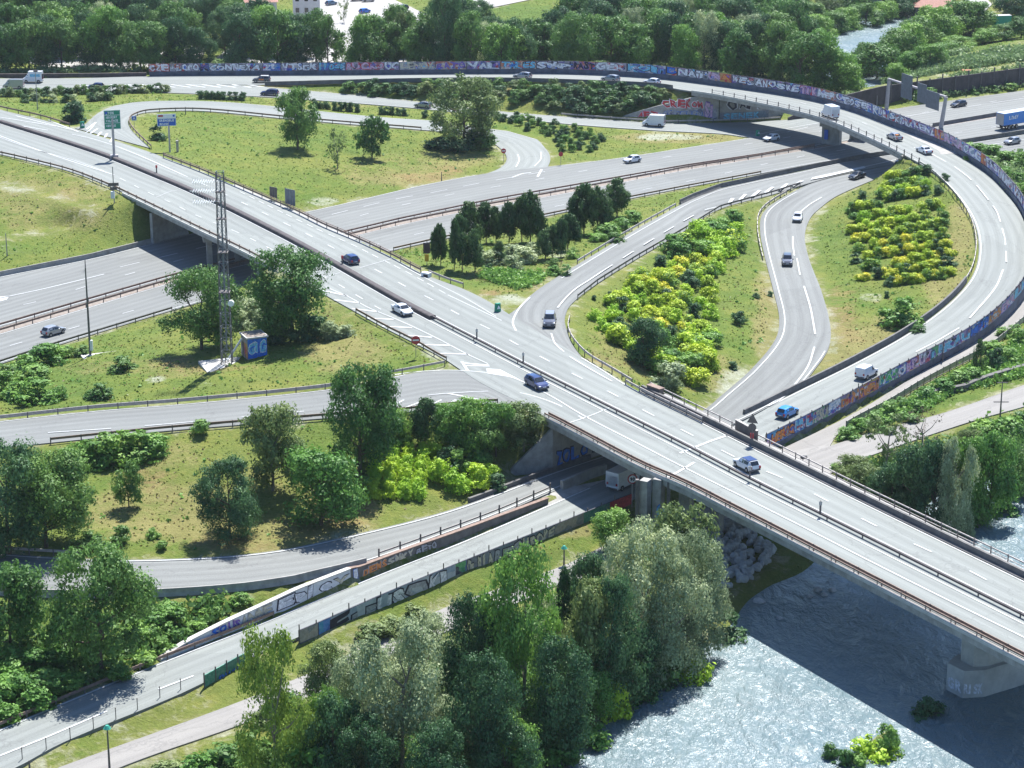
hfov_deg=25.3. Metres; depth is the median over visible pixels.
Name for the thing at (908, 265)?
broom shrub
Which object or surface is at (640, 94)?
bank shrub
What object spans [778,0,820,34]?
tree
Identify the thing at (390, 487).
planted shrub
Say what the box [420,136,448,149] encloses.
bush
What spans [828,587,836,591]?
boulder
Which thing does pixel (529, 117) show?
planted shrub
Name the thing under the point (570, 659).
tree
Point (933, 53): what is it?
tree
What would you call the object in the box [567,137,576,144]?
planted shrub
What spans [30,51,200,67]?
yard
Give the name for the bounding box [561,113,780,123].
guardrail
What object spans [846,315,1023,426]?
slatted fence
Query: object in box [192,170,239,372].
lattice mast
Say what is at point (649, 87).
bank shrub
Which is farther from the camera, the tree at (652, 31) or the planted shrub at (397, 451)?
the tree at (652, 31)
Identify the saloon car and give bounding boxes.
[391,302,413,315]
[848,170,865,179]
[886,132,902,140]
[916,146,932,154]
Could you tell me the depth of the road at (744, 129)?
541.51 m
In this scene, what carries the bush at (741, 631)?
on the ground at (74, 206)
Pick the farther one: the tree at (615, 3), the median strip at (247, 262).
the tree at (615, 3)
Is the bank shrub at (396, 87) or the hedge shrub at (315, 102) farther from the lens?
the bank shrub at (396, 87)
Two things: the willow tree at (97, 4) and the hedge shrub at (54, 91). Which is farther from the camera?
the willow tree at (97, 4)
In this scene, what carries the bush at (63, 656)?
on the ground at (74, 206)
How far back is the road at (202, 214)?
312.03 m
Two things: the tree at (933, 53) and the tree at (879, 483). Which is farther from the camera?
the tree at (933, 53)
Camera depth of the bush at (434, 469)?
296.43 m
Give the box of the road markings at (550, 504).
[0,74,1006,755]
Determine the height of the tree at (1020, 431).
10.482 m
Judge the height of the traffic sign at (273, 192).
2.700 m
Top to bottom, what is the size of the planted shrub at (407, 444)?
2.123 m
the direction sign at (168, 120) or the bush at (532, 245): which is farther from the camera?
the direction sign at (168, 120)
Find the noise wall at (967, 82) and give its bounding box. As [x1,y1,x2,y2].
[788,64,1023,119]
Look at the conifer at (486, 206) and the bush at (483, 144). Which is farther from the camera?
the bush at (483, 144)
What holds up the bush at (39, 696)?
on the ground at (74, 206)
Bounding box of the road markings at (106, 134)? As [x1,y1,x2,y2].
[85,101,542,176]
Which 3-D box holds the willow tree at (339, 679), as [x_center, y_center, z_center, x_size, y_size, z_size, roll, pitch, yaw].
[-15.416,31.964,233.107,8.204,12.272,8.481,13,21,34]
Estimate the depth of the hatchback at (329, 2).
721.64 m
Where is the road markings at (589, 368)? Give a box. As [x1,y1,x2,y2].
[569,356,611,380]
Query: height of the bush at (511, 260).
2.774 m
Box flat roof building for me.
[293,0,319,16]
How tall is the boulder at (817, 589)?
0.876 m
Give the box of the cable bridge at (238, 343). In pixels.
[223,338,245,362]
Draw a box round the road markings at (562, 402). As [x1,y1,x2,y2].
[0,124,1023,637]
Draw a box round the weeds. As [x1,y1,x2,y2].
[0,2,1022,743]
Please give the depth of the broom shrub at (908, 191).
446.44 m
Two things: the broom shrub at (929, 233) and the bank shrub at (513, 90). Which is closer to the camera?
the broom shrub at (929, 233)
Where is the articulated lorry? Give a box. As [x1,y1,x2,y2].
[996,108,1023,129]
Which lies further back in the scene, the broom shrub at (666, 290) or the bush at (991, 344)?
the broom shrub at (666, 290)
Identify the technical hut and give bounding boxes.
[239,329,267,359]
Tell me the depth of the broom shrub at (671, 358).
341.06 m
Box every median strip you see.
[0,116,995,332]
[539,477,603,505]
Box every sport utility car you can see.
[252,75,270,82]
[513,71,531,77]
[542,310,556,326]
[601,74,619,80]
[781,252,793,265]
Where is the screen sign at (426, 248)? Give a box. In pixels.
[423,243,429,261]
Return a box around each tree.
[0,0,32,19]
[0,2,27,40]
[0,3,15,25]
[0,23,35,70]
[0,24,16,70]
[0,434,56,560]
[0,445,98,547]
[0,558,51,650]
[6,18,50,68]
[12,5,36,46]
[15,0,41,18]
[27,14,65,68]
[28,0,64,41]
[36,0,65,16]
[38,537,161,668]
[39,18,81,66]
[45,6,82,33]
[60,0,88,8]
[66,11,105,65]
[68,1,95,49]
[78,4,122,66]
[84,0,105,8]
[85,0,113,54]
[95,0,128,11]
[96,18,135,67]
[108,0,140,10]
[108,459,145,506]
[115,6,132,23]
[119,20,165,70]
[125,3,151,57]
[132,9,162,46]
[134,21,185,65]
[136,0,165,15]
[153,263,244,349]
[155,0,200,56]
[160,15,193,63]
[178,0,202,24]
[181,26,219,62]
[184,11,204,51]
[186,452,263,546]
[195,0,222,37]
[205,5,231,54]
[208,0,239,34]
[219,2,255,55]
[220,11,264,62]
[233,621,319,767]
[234,400,308,491]
[238,4,279,62]
[238,243,336,337]
[244,0,272,9]
[250,9,303,62]
[274,8,293,51]
[274,85,322,149]
[278,443,373,528]
[279,21,313,62]
[280,12,307,53]
[296,639,347,700]
[299,690,363,767]
[300,7,334,62]
[307,14,346,62]
[320,359,407,474]
[324,127,346,168]
[326,639,395,754]
[329,34,349,59]
[332,710,402,767]
[337,0,348,19]
[341,44,362,61]
[342,616,448,767]
[347,13,386,61]
[351,14,399,61]
[352,114,391,158]
[379,21,409,61]
[381,2,413,24]
[385,607,459,706]
[391,10,414,61]
[395,407,415,442]
[398,13,436,61]
[398,716,471,767]
[416,694,470,757]
[417,0,464,61]
[426,0,443,61]
[426,71,503,141]
[427,400,470,447]
[434,588,498,714]
[437,30,470,60]
[439,647,526,767]
[443,395,500,453]
[450,9,486,60]
[453,0,482,28]
[466,422,505,456]
[466,721,544,767]
[468,0,495,20]
[471,603,523,678]
[472,539,564,719]
[474,20,501,60]
[479,22,529,60]
[480,399,517,456]
[481,15,502,35]
[482,715,547,767]
[498,399,547,451]
[499,16,538,60]
[513,631,598,765]
[519,690,577,739]
[520,21,562,60]
[521,18,547,58]
[528,594,568,657]
[534,9,568,60]
[549,11,599,61]
[550,0,583,12]
[551,565,577,682]
[556,574,625,707]
[557,5,571,16]
[563,550,607,612]
[568,666,619,723]
[572,13,609,61]
[574,570,649,717]
[575,0,606,13]
[582,16,639,63]
[584,0,619,56]
[589,506,633,554]
[597,514,695,668]
[600,0,624,12]
[606,14,640,55]
[606,22,656,63]
[616,0,646,13]
[618,626,664,703]
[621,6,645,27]
[624,315,668,365]
[632,550,717,695]
[633,0,660,8]
[639,7,671,35]
[639,8,672,64]
[645,0,686,12]
[645,499,728,587]
[654,12,690,66]
[656,0,692,23]
[664,525,735,658]
[664,590,706,660]
[668,24,703,68]
[675,0,698,14]
[678,12,715,47]
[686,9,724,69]
[688,0,716,12]
[700,20,740,72]
[703,11,729,44]
[714,0,746,20]
[716,27,758,76]
[724,19,748,46]
[726,0,761,23]
[736,13,761,22]
[736,18,770,77]
[746,0,774,14]
[751,38,781,73]
[753,13,773,27]
[753,19,801,80]
[761,10,805,34]
[768,0,793,11]
[773,31,829,84]
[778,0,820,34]
[799,27,845,87]
[802,1,828,15]
[810,13,839,38]
[812,48,864,92]
[817,0,844,18]
[823,10,852,33]
[828,62,867,93]
[831,452,875,479]
[833,6,865,30]
[841,0,863,8]
[844,460,888,501]
[848,2,885,26]
[849,42,879,70]
[849,42,900,78]
[850,0,881,10]
[863,462,912,504]
[865,412,911,464]
[868,0,900,21]
[876,27,920,63]
[882,0,916,18]
[882,21,930,53]
[884,62,911,80]
[884,440,941,521]
[885,462,929,498]
[895,51,925,71]
[895,406,943,448]
[896,15,946,44]
[905,438,958,532]
[913,42,949,64]
[914,4,966,40]
[927,41,958,50]
[931,0,984,35]
[935,436,982,538]
[941,34,976,48]
[952,0,998,33]
[953,432,996,529]
[956,428,982,444]
[968,28,1001,42]
[970,429,1023,524]
[971,339,987,368]
[985,432,1023,509]
[989,0,1023,17]
[991,23,1020,40]
[1001,16,1023,37]
[1012,427,1023,469]
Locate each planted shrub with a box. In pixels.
[365,460,382,475]
[365,481,381,500]
[367,458,385,472]
[368,467,381,481]
[368,476,381,490]
[378,480,397,499]
[379,477,396,492]
[381,465,398,483]
[382,461,398,477]
[383,454,400,468]
[386,447,400,464]
[393,443,401,457]
[394,481,413,500]
[395,476,411,492]
[397,462,414,477]
[397,467,414,484]
[399,453,413,467]
[400,446,414,463]
[402,442,417,455]
[410,476,426,492]
[411,481,428,501]
[412,453,429,470]
[412,460,428,475]
[413,467,428,484]
[415,447,432,462]
[417,440,430,457]
[498,113,507,121]
[507,115,514,123]
[513,117,523,124]
[521,112,528,120]
[522,122,531,131]
[526,115,534,121]
[529,118,536,125]
[536,117,542,125]
[538,125,548,132]
[539,121,546,127]
[543,128,552,136]
[547,118,559,125]
[548,125,556,133]
[552,133,559,141]
[555,139,565,146]
[556,129,565,136]
[558,124,568,130]
[558,144,566,151]
[559,134,568,140]
[563,127,571,134]
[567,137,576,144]
[568,144,576,152]
[570,123,578,129]
[571,129,582,137]
[574,141,582,150]
[575,137,586,144]
[580,131,589,139]
[584,145,594,152]
[585,127,594,135]
[589,135,600,142]
[590,141,598,149]
[598,132,606,141]
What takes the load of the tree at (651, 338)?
on the ground at (74, 206)
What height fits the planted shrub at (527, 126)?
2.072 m
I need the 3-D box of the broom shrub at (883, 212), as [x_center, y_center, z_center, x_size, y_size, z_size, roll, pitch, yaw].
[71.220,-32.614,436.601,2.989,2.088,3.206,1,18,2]
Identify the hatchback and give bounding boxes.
[40,324,65,336]
[87,82,103,88]
[325,0,336,4]
[341,253,359,264]
[358,8,370,12]
[623,154,641,163]
[643,78,660,82]
[733,456,760,472]
[763,133,779,141]
[775,405,798,418]
[792,211,802,221]
[1003,136,1020,144]
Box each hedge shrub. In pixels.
[0,87,8,96]
[5,86,17,97]
[13,89,22,96]
[21,88,29,95]
[28,87,38,96]
[34,87,43,95]
[41,86,50,93]
[46,88,58,95]
[56,85,65,94]
[61,87,73,95]
[70,85,82,94]
[77,84,90,94]
[85,85,98,93]
[93,85,104,93]
[101,85,109,92]
[109,84,118,94]
[115,84,127,94]
[122,84,132,92]
[129,84,139,93]
[136,84,150,93]
[145,84,155,91]
[152,82,164,92]
[159,84,170,91]
[195,90,206,99]
[203,90,212,99]
[207,91,217,99]
[213,91,223,99]
[219,91,228,100]
[227,91,235,100]
[232,92,241,100]
[236,91,246,100]
[308,98,317,108]
[316,101,324,108]
[323,101,330,109]
[331,101,337,110]
[336,102,344,111]
[346,102,354,111]
[354,103,360,112]
[378,106,385,114]
[382,106,390,114]
[388,107,396,115]
[395,108,401,116]
[400,108,408,116]
[421,110,429,117]
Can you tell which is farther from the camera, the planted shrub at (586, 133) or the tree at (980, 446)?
the planted shrub at (586, 133)
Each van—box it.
[2,78,23,88]
[23,70,43,82]
[606,465,639,490]
[642,114,665,126]
[821,104,839,118]
[854,364,877,379]
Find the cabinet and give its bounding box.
[421,271,431,277]
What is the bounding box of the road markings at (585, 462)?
[1,192,824,560]
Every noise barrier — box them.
[148,60,1023,218]
[203,652,247,687]
[298,493,631,643]
[765,276,1023,447]
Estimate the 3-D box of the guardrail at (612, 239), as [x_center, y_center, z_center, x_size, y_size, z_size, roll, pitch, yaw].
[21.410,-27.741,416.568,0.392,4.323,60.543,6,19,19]
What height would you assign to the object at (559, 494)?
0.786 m
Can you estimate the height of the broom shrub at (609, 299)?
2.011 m
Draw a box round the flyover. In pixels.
[622,88,956,164]
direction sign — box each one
[104,110,120,159]
[157,114,175,151]
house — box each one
[244,0,277,9]
[912,0,951,17]
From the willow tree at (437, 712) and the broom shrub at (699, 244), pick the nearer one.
the willow tree at (437, 712)
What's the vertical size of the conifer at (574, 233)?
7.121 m
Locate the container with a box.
[992,14,1011,25]
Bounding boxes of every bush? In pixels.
[0,363,16,376]
[0,370,16,390]
[0,380,32,402]
[0,641,32,673]
[0,667,33,703]
[0,696,23,725]
[5,670,62,715]
[9,353,39,371]
[9,377,67,406]
[11,363,52,380]
[18,665,67,694]
[19,94,29,103]
[19,646,62,673]
[27,342,70,365]
[29,93,40,100]
[39,94,51,102]
[40,385,67,403]
[47,648,74,671]
[48,93,58,102]
[50,343,73,359]
[57,670,84,696]
[58,441,97,468]
[59,93,69,103]
[60,107,73,122]
[62,100,87,123]
[69,94,80,101]
[71,344,92,357]
[74,529,105,549]
[77,439,113,471]
[83,382,114,401]
[85,92,98,101]
[87,431,133,468]
[95,92,103,99]
[101,91,113,100]
[101,662,133,682]
[104,429,147,466]
[107,355,138,374]
[108,525,131,542]
[119,429,170,463]
[127,619,163,643]
[131,649,156,669]
[137,432,170,452]
[141,603,163,622]
[143,611,179,634]
[145,527,161,540]
[149,124,167,140]
[149,758,184,767]
[151,635,177,655]
[154,540,167,548]
[157,599,181,611]
[158,604,192,631]
[168,627,192,643]
[177,751,223,767]
[184,617,207,634]
[188,418,209,433]
[195,606,220,619]
[201,741,253,767]
[227,308,252,331]
[229,591,254,607]
[232,295,245,309]
[232,297,259,323]
[233,730,278,765]
[249,308,263,330]
[252,706,270,731]
[267,325,300,345]
[279,688,303,715]
[280,733,335,767]
[293,312,322,342]
[305,682,344,737]
[312,316,332,336]
[318,320,343,340]
[328,323,346,339]
[341,324,356,337]
[345,472,372,495]
[354,619,395,641]
[378,612,406,639]
[394,436,412,452]
[401,602,432,623]
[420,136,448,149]
[421,440,443,457]
[426,457,450,482]
[433,444,464,471]
[438,134,471,153]
[440,466,471,495]
[449,447,470,475]
[455,433,482,455]
[461,129,483,147]
[462,462,491,489]
[466,453,495,466]
[468,136,492,149]
[472,128,498,144]
[472,250,499,265]
[482,463,501,482]
[486,249,508,265]
[486,472,506,493]
[502,254,524,269]
[503,244,523,258]
[512,245,540,264]
[526,241,543,254]
[539,732,584,767]
[545,258,558,266]
[546,264,572,276]
[564,719,613,751]
[565,247,579,258]
[586,232,607,242]
[590,222,621,234]
[601,680,633,723]
[607,231,625,243]
[610,217,631,229]
[617,210,642,222]
[620,664,662,710]
[637,645,688,691]
[647,360,687,390]
[677,654,716,687]
[708,609,749,645]
[727,361,737,370]
[731,311,748,323]
[751,292,760,298]
[821,741,841,763]
[829,458,850,476]
[833,425,862,440]
[835,749,855,767]
[848,417,873,432]
[849,751,873,767]
[850,734,900,765]
[856,190,866,198]
[864,409,891,427]
[874,723,905,758]
[875,295,925,330]
[877,399,906,417]
[878,426,892,434]
[883,291,889,298]
[896,396,926,411]
[902,413,924,422]
[909,385,935,399]
[909,695,948,723]
[910,324,926,333]
[927,87,936,92]
[928,377,954,392]
[933,184,944,194]
[938,173,949,182]
[944,369,970,383]
[961,366,986,378]
[966,88,978,93]
[969,417,995,436]
[970,143,987,152]
[979,340,1004,350]
[981,144,1002,157]
[985,347,1008,368]
[985,416,1023,444]
[988,85,999,91]
[988,486,1021,517]
[994,324,1020,338]
[997,150,1019,163]
[1001,166,1010,174]
[1001,347,1021,362]
[1004,83,1018,89]
[1007,152,1023,169]
[1007,172,1023,184]
[1008,328,1023,345]
[1011,411,1023,419]
[1017,182,1023,192]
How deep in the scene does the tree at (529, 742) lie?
223.74 m
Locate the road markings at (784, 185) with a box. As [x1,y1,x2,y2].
[512,135,1019,351]
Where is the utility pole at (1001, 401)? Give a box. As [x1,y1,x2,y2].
[993,382,1008,416]
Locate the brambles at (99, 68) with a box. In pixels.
[0,57,1023,194]
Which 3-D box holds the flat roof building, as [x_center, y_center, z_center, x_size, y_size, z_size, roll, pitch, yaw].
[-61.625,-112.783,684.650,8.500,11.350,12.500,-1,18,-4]
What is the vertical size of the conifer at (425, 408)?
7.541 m
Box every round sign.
[411,336,419,347]
[627,474,636,493]
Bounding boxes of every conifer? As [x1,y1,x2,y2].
[407,397,440,443]
[430,226,441,260]
[432,223,447,265]
[448,217,461,269]
[449,215,466,235]
[451,232,472,270]
[455,200,484,239]
[464,228,484,271]
[472,206,488,244]
[479,201,492,242]
[488,206,500,239]
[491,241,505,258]
[496,201,516,243]
[511,197,528,241]
[514,189,547,241]
[525,211,543,241]
[535,229,554,258]
[541,224,563,257]
[551,218,568,257]
[561,213,582,248]
[566,191,587,229]
[574,182,599,233]
[584,185,616,227]
[599,198,614,221]
[605,177,630,216]
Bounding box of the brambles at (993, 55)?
[879,43,1023,83]
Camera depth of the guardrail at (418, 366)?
326.11 m
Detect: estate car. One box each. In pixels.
[260,88,278,95]
[414,101,432,108]
[524,373,549,389]
[950,99,966,107]
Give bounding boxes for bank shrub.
[338,81,357,92]
[356,81,369,91]
[365,86,380,96]
[366,78,381,87]
[378,82,393,91]
[387,84,404,95]
[399,82,408,89]
[403,85,417,95]
[416,81,436,93]
[417,78,432,86]
[431,78,445,88]
[453,91,466,99]
[491,77,507,89]
[492,89,506,99]
[494,85,507,94]
[506,79,519,88]
[506,91,521,104]
[509,88,522,95]
[516,89,533,99]
[517,78,532,91]
[526,86,537,95]
[530,84,545,93]
[533,92,545,104]
[536,85,554,95]
[538,94,557,103]
[542,101,563,109]
[546,78,560,89]
[550,83,562,97]
[556,83,572,95]
[558,94,578,105]
[564,87,575,95]
[565,98,580,108]
[571,102,590,114]
[572,85,584,99]
[576,81,587,86]
[576,85,593,98]
[583,89,598,100]
[585,80,600,90]
[587,103,602,114]
[589,97,601,109]
[593,88,609,102]
[596,81,611,91]
[598,88,612,97]
[600,96,615,106]
[600,102,615,112]
[607,90,620,97]
[611,98,627,108]
[611,102,628,114]
[612,81,630,92]
[612,91,625,102]
[620,99,637,111]
[621,94,635,101]
[624,84,639,94]
[626,86,644,96]
[633,91,648,101]
[633,96,649,106]
[643,93,655,104]
[644,85,656,94]
[649,92,664,103]
[655,87,670,99]
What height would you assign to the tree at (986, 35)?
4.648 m
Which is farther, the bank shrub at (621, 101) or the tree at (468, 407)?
the bank shrub at (621, 101)
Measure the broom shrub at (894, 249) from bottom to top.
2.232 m
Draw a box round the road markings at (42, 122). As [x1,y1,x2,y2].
[1,116,78,131]
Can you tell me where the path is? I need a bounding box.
[58,385,1023,767]
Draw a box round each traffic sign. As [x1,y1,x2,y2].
[269,186,276,198]
[285,188,294,207]
[735,419,758,440]
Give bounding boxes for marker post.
[176,140,178,151]
[748,466,751,479]
[819,501,821,514]
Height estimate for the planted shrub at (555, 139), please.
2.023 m
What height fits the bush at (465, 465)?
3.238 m
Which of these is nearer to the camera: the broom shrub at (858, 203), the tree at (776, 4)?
the broom shrub at (858, 203)
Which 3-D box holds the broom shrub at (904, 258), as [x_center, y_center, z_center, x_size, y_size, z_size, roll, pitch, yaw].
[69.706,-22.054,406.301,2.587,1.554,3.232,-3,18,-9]
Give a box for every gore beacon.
[80,121,84,127]
[494,303,500,311]
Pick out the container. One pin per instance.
(1003, 18)
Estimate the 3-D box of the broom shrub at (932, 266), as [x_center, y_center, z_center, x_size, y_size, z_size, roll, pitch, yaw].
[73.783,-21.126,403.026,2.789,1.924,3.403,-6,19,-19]
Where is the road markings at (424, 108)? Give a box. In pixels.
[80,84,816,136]
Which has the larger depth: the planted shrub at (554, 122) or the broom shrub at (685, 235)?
the planted shrub at (554, 122)
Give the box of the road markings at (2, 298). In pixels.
[0,98,1022,325]
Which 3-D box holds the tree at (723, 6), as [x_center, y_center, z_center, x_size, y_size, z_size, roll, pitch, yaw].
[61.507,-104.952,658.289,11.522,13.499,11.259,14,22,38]
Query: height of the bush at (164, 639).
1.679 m
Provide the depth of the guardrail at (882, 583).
260.41 m
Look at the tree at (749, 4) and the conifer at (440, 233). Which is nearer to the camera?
the conifer at (440, 233)
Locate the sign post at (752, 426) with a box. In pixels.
[747,414,757,438]
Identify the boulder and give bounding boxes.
[726,544,734,551]
[726,582,732,587]
[729,552,738,558]
[730,531,734,538]
[733,541,739,549]
[733,556,742,564]
[736,571,743,579]
[738,575,748,582]
[739,528,746,537]
[739,555,746,560]
[740,564,747,569]
[745,559,752,566]
[746,538,752,545]
[747,552,752,557]
[747,567,753,574]
[753,597,765,603]
[754,537,763,543]
[754,546,762,552]
[755,565,760,571]
[760,556,767,564]
[766,545,775,554]
[814,587,821,591]
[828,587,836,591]
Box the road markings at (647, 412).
[73,134,1023,612]
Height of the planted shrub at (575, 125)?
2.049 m
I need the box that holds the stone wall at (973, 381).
[932,364,1023,393]
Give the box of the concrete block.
[646,383,664,394]
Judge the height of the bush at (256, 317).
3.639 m
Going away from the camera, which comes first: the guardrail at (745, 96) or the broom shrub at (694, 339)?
the broom shrub at (694, 339)
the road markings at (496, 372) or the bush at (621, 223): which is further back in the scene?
the bush at (621, 223)
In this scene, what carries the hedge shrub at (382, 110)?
on the ground at (74, 206)
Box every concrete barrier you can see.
[0,72,145,77]
[0,120,435,319]
[0,229,188,276]
[0,558,366,598]
[265,77,672,88]
[468,454,590,502]
[560,464,606,489]
[679,130,1023,203]
[743,276,966,413]
[932,112,995,126]
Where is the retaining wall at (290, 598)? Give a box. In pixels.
[159,497,548,661]
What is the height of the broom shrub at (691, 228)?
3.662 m
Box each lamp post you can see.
[80,267,103,358]
[103,725,110,767]
[561,545,566,564]
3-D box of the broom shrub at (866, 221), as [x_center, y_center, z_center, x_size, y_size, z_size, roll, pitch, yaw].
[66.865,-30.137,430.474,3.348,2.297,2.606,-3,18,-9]
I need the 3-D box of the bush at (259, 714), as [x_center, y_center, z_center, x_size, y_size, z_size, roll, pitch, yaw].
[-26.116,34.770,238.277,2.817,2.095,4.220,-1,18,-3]
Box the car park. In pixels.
[216,0,430,62]
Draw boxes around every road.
[0,74,1023,767]
[0,84,888,137]
[0,90,1023,326]
[0,110,1023,618]
[0,117,1023,363]
[0,124,1023,658]
[0,146,1023,589]
[0,370,595,446]
[75,101,549,172]
[473,0,525,6]
[510,135,1023,355]
[781,299,1023,457]
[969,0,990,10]
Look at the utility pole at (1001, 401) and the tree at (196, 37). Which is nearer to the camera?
the utility pole at (1001, 401)
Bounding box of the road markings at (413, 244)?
[0,118,990,362]
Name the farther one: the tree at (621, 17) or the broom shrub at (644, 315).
the tree at (621, 17)
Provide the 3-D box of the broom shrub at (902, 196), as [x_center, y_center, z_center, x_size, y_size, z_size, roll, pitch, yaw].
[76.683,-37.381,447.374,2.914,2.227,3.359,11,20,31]
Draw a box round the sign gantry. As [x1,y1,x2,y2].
[884,73,947,127]
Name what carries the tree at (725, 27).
on the ground at (74, 206)
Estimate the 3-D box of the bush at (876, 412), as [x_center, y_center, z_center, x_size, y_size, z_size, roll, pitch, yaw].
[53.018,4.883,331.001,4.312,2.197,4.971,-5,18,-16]
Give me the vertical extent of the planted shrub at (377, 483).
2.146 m
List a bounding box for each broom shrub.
[586,308,606,321]
[594,317,610,331]
[602,293,620,306]
[604,303,625,316]
[604,309,620,322]
[604,322,632,346]
[609,316,629,326]
[611,290,628,302]
[614,296,627,311]
[621,286,637,299]
[622,335,643,350]
[624,273,642,287]
[625,299,643,314]
[625,307,640,320]
[627,266,650,275]
[629,281,648,295]
[629,293,647,305]
[632,313,652,322]
[639,273,650,282]
[642,305,662,317]
[643,293,665,308]
[644,358,666,375]
[645,278,662,294]
[645,343,665,358]
[645,351,668,365]
[647,319,664,337]
[649,267,666,279]
[653,254,666,267]
[653,316,670,327]
[655,233,685,251]
[655,281,676,294]
[657,354,677,364]
[658,327,676,349]
[659,272,679,287]
[659,306,672,318]
[660,288,670,295]
[660,292,676,306]
[661,267,677,278]
[661,346,680,361]
[665,241,695,259]
[665,307,684,323]
[665,325,677,338]
[665,362,693,382]
[666,259,685,268]
[667,232,696,249]
[667,298,686,312]
[670,265,685,278]
[671,255,688,267]
[673,352,694,367]
[674,329,691,349]
[675,269,695,282]
[675,283,694,296]
[676,331,696,348]
[677,291,694,304]
[677,321,690,331]
[677,342,696,352]
[678,321,703,336]
[681,350,705,368]
[682,276,701,289]
[682,314,694,324]
[682,343,710,355]
[682,367,713,387]
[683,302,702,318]
[684,218,704,237]
[686,252,701,263]
[688,262,708,275]
[689,238,714,253]
[690,333,705,342]
[690,337,717,355]
[692,222,716,239]
[692,268,703,279]
[692,295,709,308]
[692,319,710,330]
[697,255,713,266]
[697,347,722,371]
[698,286,722,303]
[699,242,729,258]
[699,274,719,290]
[699,331,724,346]
[700,303,719,320]
[700,324,721,337]
[701,229,724,243]
[704,257,725,273]
[704,264,720,276]
[705,216,730,224]
[706,221,719,230]
[708,250,726,263]
[712,235,739,256]
[715,224,738,236]
[721,208,744,226]
[722,228,747,252]
[728,221,747,238]
[844,223,856,233]
[845,202,857,212]
[847,212,858,220]
[849,232,861,242]
[849,252,863,263]
[851,199,862,211]
[851,242,867,252]
[853,222,867,232]
[854,272,870,280]
[855,210,868,222]
[855,231,870,241]
[858,199,874,211]
[859,258,873,269]
[861,218,871,229]
[861,250,874,259]
[865,228,878,240]
[866,210,874,219]
[867,220,882,228]
[867,259,881,268]
[868,237,878,250]
[869,199,883,208]
[870,208,881,219]
[870,267,884,279]
[872,246,884,259]
[873,228,884,239]
[874,187,884,196]
[875,238,888,246]
[876,180,889,188]
[876,208,891,217]
[877,216,892,229]
[880,227,892,237]
[880,267,891,278]
[881,247,893,257]
[882,170,894,179]
[882,185,894,191]
[882,190,891,200]
[883,236,897,246]
[883,275,894,287]
[884,245,899,256]
[885,205,899,216]
[885,216,899,228]
[886,178,898,186]
[887,189,900,200]
[887,267,900,276]
[888,274,902,286]
[889,184,903,191]
[890,169,903,178]
[890,256,904,266]
[891,205,905,215]
[891,234,902,245]
[892,177,902,185]
[893,215,903,226]
[893,225,907,234]
[894,188,908,199]
[894,263,906,273]
[895,272,909,284]
[896,243,905,255]
[898,170,910,177]
[898,182,910,192]
[899,215,911,224]
[899,233,912,244]
[899,255,910,264]
[900,242,914,254]
[901,177,911,184]
[901,263,911,272]
[903,204,912,213]
[903,221,912,233]
[905,186,916,197]
[905,211,919,222]
[905,264,921,272]
[906,166,919,176]
[907,252,921,264]
[907,272,917,284]
[908,175,917,184]
[908,223,918,233]
[908,233,919,243]
[909,241,919,252]
[910,186,924,195]
[911,180,923,186]
[912,252,926,261]
[913,165,927,175]
[914,175,926,183]
[914,220,926,230]
[914,230,930,242]
[914,272,926,283]
[915,201,931,211]
[916,260,930,271]
[917,242,930,251]
[919,184,931,195]
[919,209,934,221]
[920,177,931,189]
[921,164,932,175]
[921,248,933,260]
[921,268,933,279]
[923,240,937,250]
[923,259,936,269]
[924,218,936,231]
[925,199,933,207]
[926,230,934,239]
[927,268,938,280]
[929,198,945,209]
[929,239,941,248]
[929,258,942,268]
[930,250,940,259]
[931,217,945,228]
[932,247,946,256]
[933,227,950,239]
[933,266,948,279]
[936,207,949,217]
[937,217,950,226]
[937,255,951,267]
[938,238,953,248]
[942,247,958,256]
[942,265,957,276]
[945,256,958,266]
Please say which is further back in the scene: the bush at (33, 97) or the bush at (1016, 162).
the bush at (33, 97)
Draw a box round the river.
[545,15,1023,767]
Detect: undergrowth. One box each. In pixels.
[0,402,1023,767]
[474,265,1023,423]
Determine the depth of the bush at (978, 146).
500.77 m
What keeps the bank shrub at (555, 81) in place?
on the ground at (74, 206)
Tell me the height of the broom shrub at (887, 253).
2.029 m
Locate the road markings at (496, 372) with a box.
[0,361,583,432]
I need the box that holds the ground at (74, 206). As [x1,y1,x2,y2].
[0,0,1023,767]
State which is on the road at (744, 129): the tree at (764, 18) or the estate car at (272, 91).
the estate car at (272, 91)
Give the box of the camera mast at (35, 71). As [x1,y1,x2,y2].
[33,70,37,109]
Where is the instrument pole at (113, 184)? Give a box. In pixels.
[108,167,118,202]
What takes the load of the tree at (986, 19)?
on the ground at (74, 206)
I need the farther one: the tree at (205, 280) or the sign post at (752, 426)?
the tree at (205, 280)
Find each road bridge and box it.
[122,185,356,275]
[510,385,1023,697]
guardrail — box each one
[0,105,69,126]
[0,151,265,260]
[0,258,234,324]
[0,259,248,329]
[0,306,171,361]
[0,373,379,418]
[0,611,273,724]
[3,546,77,556]
[50,398,497,444]
[129,107,420,149]
[163,152,420,272]
[341,143,814,232]
[346,145,814,234]
[355,308,446,362]
[378,483,550,556]
[392,360,444,374]
[393,171,760,250]
[428,269,463,287]
[432,316,1023,617]
[544,412,1023,659]
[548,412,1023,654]
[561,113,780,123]
[568,315,632,385]
[577,182,800,299]
[577,203,675,263]
[625,378,702,422]
[650,382,1023,566]
[712,89,919,165]
[757,190,786,259]
[918,160,976,276]
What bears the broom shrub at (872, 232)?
on the ground at (74, 206)
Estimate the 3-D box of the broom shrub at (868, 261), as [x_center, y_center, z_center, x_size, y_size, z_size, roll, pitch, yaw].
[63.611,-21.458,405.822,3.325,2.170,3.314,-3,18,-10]

